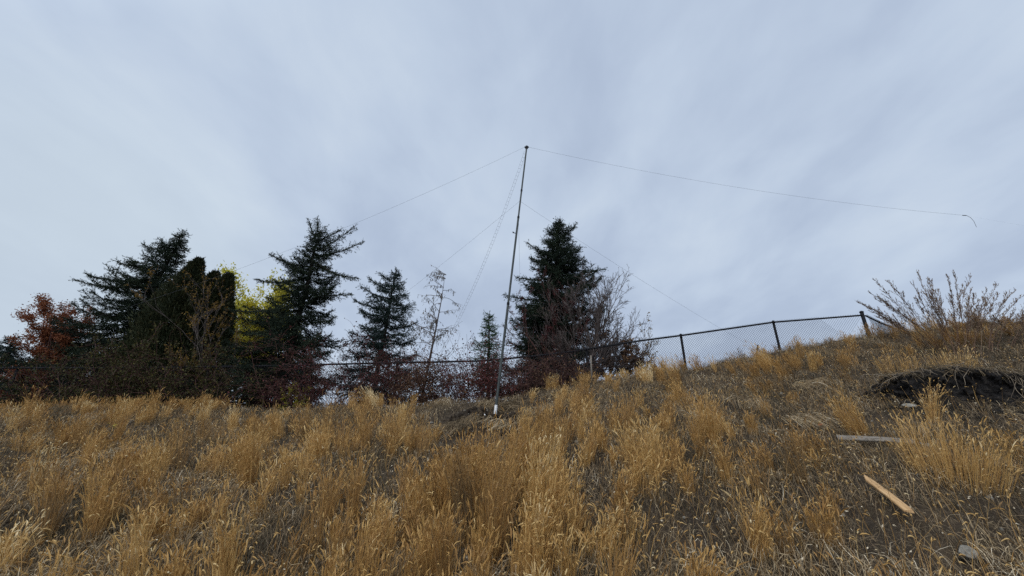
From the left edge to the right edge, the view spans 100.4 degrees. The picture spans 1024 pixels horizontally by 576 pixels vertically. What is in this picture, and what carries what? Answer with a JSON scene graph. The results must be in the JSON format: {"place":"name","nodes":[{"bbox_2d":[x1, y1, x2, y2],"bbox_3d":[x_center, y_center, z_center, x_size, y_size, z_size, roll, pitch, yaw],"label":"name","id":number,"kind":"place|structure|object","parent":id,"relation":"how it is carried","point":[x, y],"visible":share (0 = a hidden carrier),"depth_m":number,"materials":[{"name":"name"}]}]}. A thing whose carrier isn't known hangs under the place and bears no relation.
{"place":"outdoors","nodes":[
{"label":"outdoors","id":0,"kind":"place"},
{"bbox_2d":[184,352,293,408],"bbox_3d":[-6.848,2.402,10.511,2.442,1.993,1.722,0,-22,0],"label":"olive shrub","id":1,"kind":"object","parent":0,"point":[198,376],"visible":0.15,"depth_m":10.25,"materials":[{"name":"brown plant"}]},
{"bbox_2d":[0,303,1023,575],"bbox_3d":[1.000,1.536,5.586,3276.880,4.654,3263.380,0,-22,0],"label":"ground","id":2,"kind":"structure","parent":0,"point":[872,521],"depth_m":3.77,"materials":[{"name":"beige plant"}]},
{"bbox_2d":[0,335,32,405],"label":"spruce tree","id":3,"kind":"object","parent":2,"relation":"on","point":[9,351],"visible":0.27,"depth_m":10.95,"materials":[{"name":"green plant"}]},
{"bbox_2d":[0,379,53,409],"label":"red bush","id":4,"kind":"object","parent":2,"relation":"on","point":[43,389],"visible":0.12,"depth_m":9.87,"materials":[{"name":"orange plant"}]},
{"bbox_2d":[1,312,83,399],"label":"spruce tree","id":5,"kind":"object","parent":2,"relation":"on","point":[46,344],"visible":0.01,"depth_m":12.16,"materials":[{"name":"green plant"}]},
{"bbox_2d":[0,293,99,406],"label":"leafy tree","id":6,"kind":"object","parent":2,"relation":"on","point":[44,331],"visible":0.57,"depth_m":11.16,"materials":[{"name":"red plant"}]},
{"bbox_2d":[0,326,176,409],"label":"vine thicket","id":7,"kind":"object","parent":2,"relation":"on","point":[67,390],"visible":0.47,"depth_m":9.58,"materials":[{"name":"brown plant"}]},
{"bbox_2d":[0,228,192,406],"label":"spruce tree","id":8,"kind":"object","parent":2,"relation":"on","point":[164,250],"visible":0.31,"depth_m":11.48,"materials":[{"name":"green plant"}]},
{"bbox_2d":[87,255,217,406],"bbox_3d":[-9.067,1.309,11.376,2.790,4.800,2.746,0,-22,0],"label":"cypress tree","id":9,"kind":"object","parent":2,"relation":"on","point":[165,303],"visible":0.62,"depth_m":10.96,"materials":[{"name":"green plant"}]},
{"bbox_2d":[44,316,279,409],"bbox_3d":[-7.513,2.267,9.952,4.729,2.961,3.819,0,-22,0],"label":"vine thicket","id":10,"kind":"object","parent":2,"relation":"on","point":[148,387],"visible":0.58,"depth_m":9.48,"materials":[{"name":"brown plant"}]},
{"bbox_2d":[140,269,237,405],"bbox_3d":[-8.841,1.624,11.981,2.468,4.756,1.893,0,-22,0],"label":"cypress tree","id":11,"kind":"object","parent":2,"relation":"on","point":[228,278],"visible":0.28,"depth_m":12.16,"materials":[{"name":"green plant"}]},
{"bbox_2d":[126,266,264,395],"bbox_3d":[-8.093,1.264,10.845,2.762,4.276,2.466,-9,-24,20],"label":"tree","id":12,"kind":"object","parent":2,"relation":"on","point":[194,321],"visible":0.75,"depth_m":10.69,"materials":[{"name":"brown plant"}]},
{"bbox_2d":[218,261,303,389],"bbox_3d":[-8.652,2.074,14.482,3.112,5.685,3.960,13,-26,-28],"label":"leafy tree","id":13,"kind":"object","parent":2,"relation":"on","point":[242,300],"visible":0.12,"depth_m":14.29,"materials":[{"name":"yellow plant"}]},
{"bbox_2d":[168,215,364,411],"bbox_3d":[-6.171,0.579,11.488,3.676,6.360,3.461,10,-24,-22],"label":"spruce tree","id":14,"kind":"object","parent":2,"relation":"on","point":[321,294],"visible":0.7,"depth_m":11.33,"materials":[{"name":"green plant"}]},
{"bbox_2d":[196,333,363,412],"bbox_3d":[-5.225,2.337,9.804,3.670,2.493,3.046,0,-22,0],"label":"vine thicket","id":15,"kind":"object","parent":2,"relation":"on","point":[282,396],"visible":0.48,"depth_m":9.69,"materials":[{"name":"brown plant"}]},
{"bbox_2d":[277,381,311,411],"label":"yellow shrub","id":16,"kind":"object","parent":2,"relation":"on","point":[296,401],"visible":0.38,"depth_m":9.75,"materials":[{"name":"green plant"}]},
{"bbox_2d":[290,423,333,464],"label":"grass tuft","id":17,"kind":"object","parent":2,"relation":"on","point":[314,441],"visible":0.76,"depth_m":5.27,"materials":[{"name":"beige plant"}]},
{"bbox_2d":[217,309,414,409],"bbox_3d":[-4.311,2.287,9.699,4.528,3.405,3.420,0,-22,0],"label":"vine thicket","id":18,"kind":"object","parent":2,"relation":"on","point":[344,379],"visible":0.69,"depth_m":9.54,"materials":[{"name":"red plant"}]},
{"bbox_2d":[359,386,379,406],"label":"grass tuft","id":19,"kind":"object","parent":2,"relation":"on","point":[371,397],"visible":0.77,"depth_m":8.48,"materials":[{"name":"beige plant"}]},
{"bbox_2d":[334,266,421,406],"bbox_3d":[-3.519,1.639,11.637,2.612,4.927,2.416,0,-22,0],"label":"spruce tree","id":20,"kind":"object","parent":2,"relation":"on","point":[376,333],"visible":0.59,"depth_m":11.71,"materials":[{"name":"green plant"}]},
{"bbox_2d":[335,333,507,406],"bbox_3d":[-2.142,2.468,9.987,4.658,2.680,2.868,0,-22,0],"label":"vine thicket","id":21,"kind":"object","parent":2,"relation":"on","point":[407,382],"visible":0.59,"depth_m":9.60,"materials":[{"name":"brown plant"}]},
{"bbox_2d":[395,265,462,405],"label":"withered tree","id":22,"kind":"object","parent":2,"relation":"on","point":[433,317],"visible":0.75,"depth_m":11.57,"materials":[{"name":"brown plant"}]},
{"bbox_2d":[0,311,869,410],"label":"chain link fence","id":23,"kind":"object","parent":2,"relation":"on","point":[773,322],"visible":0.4,"depth_m":10.19,"materials":[{"name":"black metal"}]},
{"bbox_2d":[387,322,538,402],"bbox_3d":[-0.635,2.269,9.822,3.718,2.808,2.637,-11,-25,24],"label":"vine thicket","id":24,"kind":"object","parent":2,"relation":"on","point":[479,382],"visible":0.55,"depth_m":9.62,"materials":[{"name":"red plant"}]},
{"bbox_2d":[395,399,557,439],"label":"soil clods","id":25,"kind":"object","parent":2,"relation":"on","point":[480,415],"visible":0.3,"depth_m":7.06,"materials":[{"name":"brown soil"}]},
{"bbox_2d":[469,312,507,397],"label":"spruce tree","id":26,"kind":"object","parent":2,"relation":"on","point":[488,330],"visible":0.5,"depth_m":11.13,"materials":[{"name":"green plant"}]},
{"bbox_2d":[494,145,528,413],"bbox_3d":[0.020,-0.416,8.622,0.733,6.135,0.064,0,-22,0],"label":"antenna mast","id":27,"kind":"object","parent":2,"relation":"on","point":[526,147],"visible":0.97,"depth_m":8.34,"materials":[{"name":"black metal"}]},
{"bbox_2d":[70,150,517,324],"bbox_3d":[-5.168,-1.158,9.948,11.072,3.701,0.003,-4,-23,9],"label":"guy wire","id":28,"kind":"object","parent":27,"relation":"attached to","point":[310,241],"visible":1,"depth_m":9.81,"materials":[{"name":"grey metal"}]},
{"bbox_2d":[437,153,524,360],"bbox_3d":[-0.780,-0.676,10.160,0.046,4.310,3.363,18,-29,-37],"label":"ladder line","id":29,"kind":"object","parent":27,"relation":"attached to","point":[486,254],"visible":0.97,"depth_m":9.92,"materials":[{"name":"metal"}]},
{"bbox_2d":[550,221,734,336],"bbox_3d":[3.289,-0.186,10.467,7.202,2.188,0.003,12,-25,-27],"label":"guy wire","id":30,"kind":"object","parent":27,"relation":"attached to","point":[638,278],"visible":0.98,"depth_m":10.40,"materials":[{"name":"grey metal"}]},
{"bbox_2d":[530,147,975,224],"bbox_3d":[5.562,-2.304,9.836,10.383,1.669,0.062,2,-22,-4],"label":"antenna wire","id":31,"kind":"object","parent":27,"relation":"attached to","point":[777,193],"visible":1,"depth_m":9.82,"materials":[{"name":"black metal"}]},
{"bbox_2d":[0,318,1023,575],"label":"dead thatch","id":32,"kind":"object","parent":2,"relation":"on","point":[450,428],"visible":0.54,"depth_m":4.12,"materials":[{"name":"brown plant"}]},
{"bbox_2d":[0,348,1023,575],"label":"pebbles","id":33,"kind":"object","parent":2,"relation":"on","point":[581,474],"visible":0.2,"depth_m":4.30,"materials":[{"name":"stone"}]},
{"bbox_2d":[473,326,605,398],"bbox_3d":[0.615,1.993,9.743,3.188,2.437,2.904,0,-22,0],"label":"vine thicket","id":34,"kind":"object","parent":2,"relation":"on","point":[537,381],"visible":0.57,"depth_m":9.65,"materials":[{"name":"brown plant"}]},
{"bbox_2d":[509,267,590,383],"bbox_3d":[1.244,1.223,11.419,2.598,3.788,1.510,10,-24,-23],"label":"red shrub","id":35,"kind":"object","parent":2,"relation":"on","point":[553,318],"visible":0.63,"depth_m":11.27,"materials":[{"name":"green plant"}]},
{"bbox_2d":[495,217,611,398],"bbox_3d":[1.141,0.688,12.541,3.653,6.477,2.899,0,-22,0],"label":"spruce tree","id":36,"kind":"object","parent":2,"relation":"on","point":[565,267],"visible":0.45,"depth_m":12.34,"materials":[{"name":"green plant"}]},
{"bbox_2d":[494,255,660,383],"bbox_3d":[1.633,0.806,11.558,4.284,4.506,3.313,0,-22,0],"label":"bare tree","id":37,"kind":"object","parent":2,"relation":"on","point":[596,328],"visible":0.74,"depth_m":11.14,"materials":[{"name":"brown plant"}]},
{"bbox_2d":[590,355,592,382],"bbox_3d":[1.725,1.763,9.267,0.051,0.609,0.024,0,-22,0],"label":"survey stake","id":38,"kind":"object","parent":2,"relation":"on","point":[591,367],"visible":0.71,"depth_m":9.29,"materials":[{"name":"grey wood"}]},
{"bbox_2d":[603,312,657,374],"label":"thin shrub","id":39,"kind":"object","parent":2,"relation":"on","point":[641,331],"visible":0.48,"depth_m":11.60,"materials":[{"name":"brown plant"}]},
{"bbox_2d":[608,415,677,474],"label":"grass tuft","id":40,"kind":"object","parent":2,"relation":"on","point":[653,438],"visible":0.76,"depth_m":4.47,"materials":[{"name":"beige plant"}]},
{"bbox_2d":[687,389,728,440],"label":"grass tuft","id":41,"kind":"object","parent":2,"relation":"on","point":[715,410],"visible":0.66,"depth_m":5.12,"materials":[{"name":"beige plant"}]},
{"bbox_2d":[818,390,869,435],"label":"grass tuft","id":42,"kind":"object","parent":2,"relation":"on","point":[855,419],"visible":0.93,"depth_m":5.16,"materials":[{"name":"beige plant"}]},
{"bbox_2d":[836,435,923,444],"bbox_3d":[4.062,1.682,4.724,0.755,0.031,0.094,-5,14,25],"label":"weathered plank","id":43,"kind":"object","parent":2,"relation":"on","point":[877,439],"visible":0.62,"depth_m":4.75,"materials":[{"name":"grey wood"}]},
{"bbox_2d":[865,315,899,333],"bbox_3d":[11.986,1.775,13.076,6.780,1.739,0.123,16,-27,-34],"label":"chain link fence","id":44,"kind":"object","parent":2,"relation":"on","point":[878,322],"visible":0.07,"depth_m":11.95,"materials":[{"name":"black metal"}]},
{"bbox_2d":[864,475,913,512],"bbox_3d":[2.929,1.603,3.365,0.071,0.022,0.600,3,2,12],"label":"wooden stake","id":45,"kind":"object","parent":2,"relation":"on","point":[899,503],"visible":0.98,"depth_m":3.27,"materials":[{"name":"brown wood"}]},
{"bbox_2d":[856,290,930,349],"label":"tall weed","id":46,"kind":"object","parent":2,"relation":"on","point":[890,319],"visible":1,"depth_m":8.80,"materials":[{"name":"brown plant"}]},
{"bbox_2d":[870,344,923,373],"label":"grass tuft","id":47,"kind":"object","parent":2,"relation":"on","point":[907,364],"visible":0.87,"depth_m":7.64,"materials":[{"name":"brown plant"}]},
{"bbox_2d":[902,403,917,407],"bbox_3d":[5.314,1.576,5.705,0.167,0.059,0.109,-3,-5,22],"label":"flat stone","id":48,"kind":"object","parent":2,"relation":"on","point":[910,405],"visible":0.73,"depth_m":5.68,"materials":[{"name":"grey stone"}]},
{"bbox_2d":[873,270,948,351],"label":"tall weed","id":49,"kind":"object","parent":2,"relation":"on","point":[905,312],"visible":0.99,"depth_m":8.65,"materials":[{"name":"brown plant"}]},
{"bbox_2d":[912,378,954,426],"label":"grass tuft","id":50,"kind":"object","parent":2,"relation":"on","point":[931,410],"visible":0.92,"depth_m":5.18,"materials":[{"name":"beige plant"}]},
{"bbox_2d":[857,358,1023,410],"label":"earth ledge","id":51,"kind":"object","parent":2,"relation":"on","point":[990,383],"visible":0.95,"depth_m":5.81,"materials":[{"name":"black soil"}]},
{"bbox_2d":[923,277,960,352],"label":"tall weed","id":52,"kind":"object","parent":2,"relation":"on","point":[937,312],"visible":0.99,"depth_m":8.47,"materials":[{"name":"brown plant"}]},
{"bbox_2d":[875,407,1023,497],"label":"grass tuft","id":53,"kind":"object","parent":2,"relation":"on","point":[973,467],"visible":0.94,"depth_m":3.76,"materials":[{"name":"yellow plant"}]},
{"bbox_2d":[882,401,1023,423],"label":"soil clods","id":54,"kind":"object","parent":2,"relation":"on","point":[965,411],"visible":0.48,"depth_m":5.48,"materials":[{"name":"brown soil"}]},
{"bbox_2d":[919,344,988,367],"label":"grass tuft","id":55,"kind":"object","parent":2,"relation":"on","point":[967,356],"visible":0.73,"depth_m":7.43,"materials":[{"name":"brown plant"}]},
{"bbox_2d":[934,270,980,356],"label":"tall weed","id":56,"kind":"object","parent":2,"relation":"on","point":[959,307],"visible":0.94,"depth_m":8.29,"materials":[{"name":"brown plant"}]},
{"bbox_2d":[958,545,977,561],"bbox_3d":[2.870,1.674,2.690,0.133,0.091,0.096,12,-8,-14],"label":"field stone","id":57,"kind":"object","parent":2,"relation":"on","point":[967,549],"visible":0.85,"depth_m":2.67,"materials":[{"name":"grey stone"}]},
{"bbox_2d":[958,281,999,359],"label":"tall weed","id":58,"kind":"object","parent":2,"relation":"on","point":[985,304],"visible":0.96,"depth_m":8.23,"materials":[{"name":"brown plant"}]},
{"bbox_2d":[972,287,1023,350],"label":"tall weed","id":59,"kind":"object","parent":2,"relation":"on","point":[992,326],"visible":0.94,"depth_m":8.35,"materials":[{"name":"brown plant"}]},
{"bbox_2d":[987,304,1023,346],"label":"tall weed","id":60,"kind":"object","parent":2,"relation":"on","point":[1021,320],"visible":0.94,"depth_m":8.28,"materials":[{"name":"brown plant"}]},
{"bbox_2d":[0,0,1023,409],"label":"sky","id":61,"kind":"structure","parent":0,"point":[233,125],"materials":[{"name":"grey"}]},
{"bbox_2d":[595,329,654,380],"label":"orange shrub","id":62,"kind":"object","parent":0,"point":[630,356],"visible":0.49,"depth_m":11.14,"materials":[{"name":"brown plant"}]}
]}

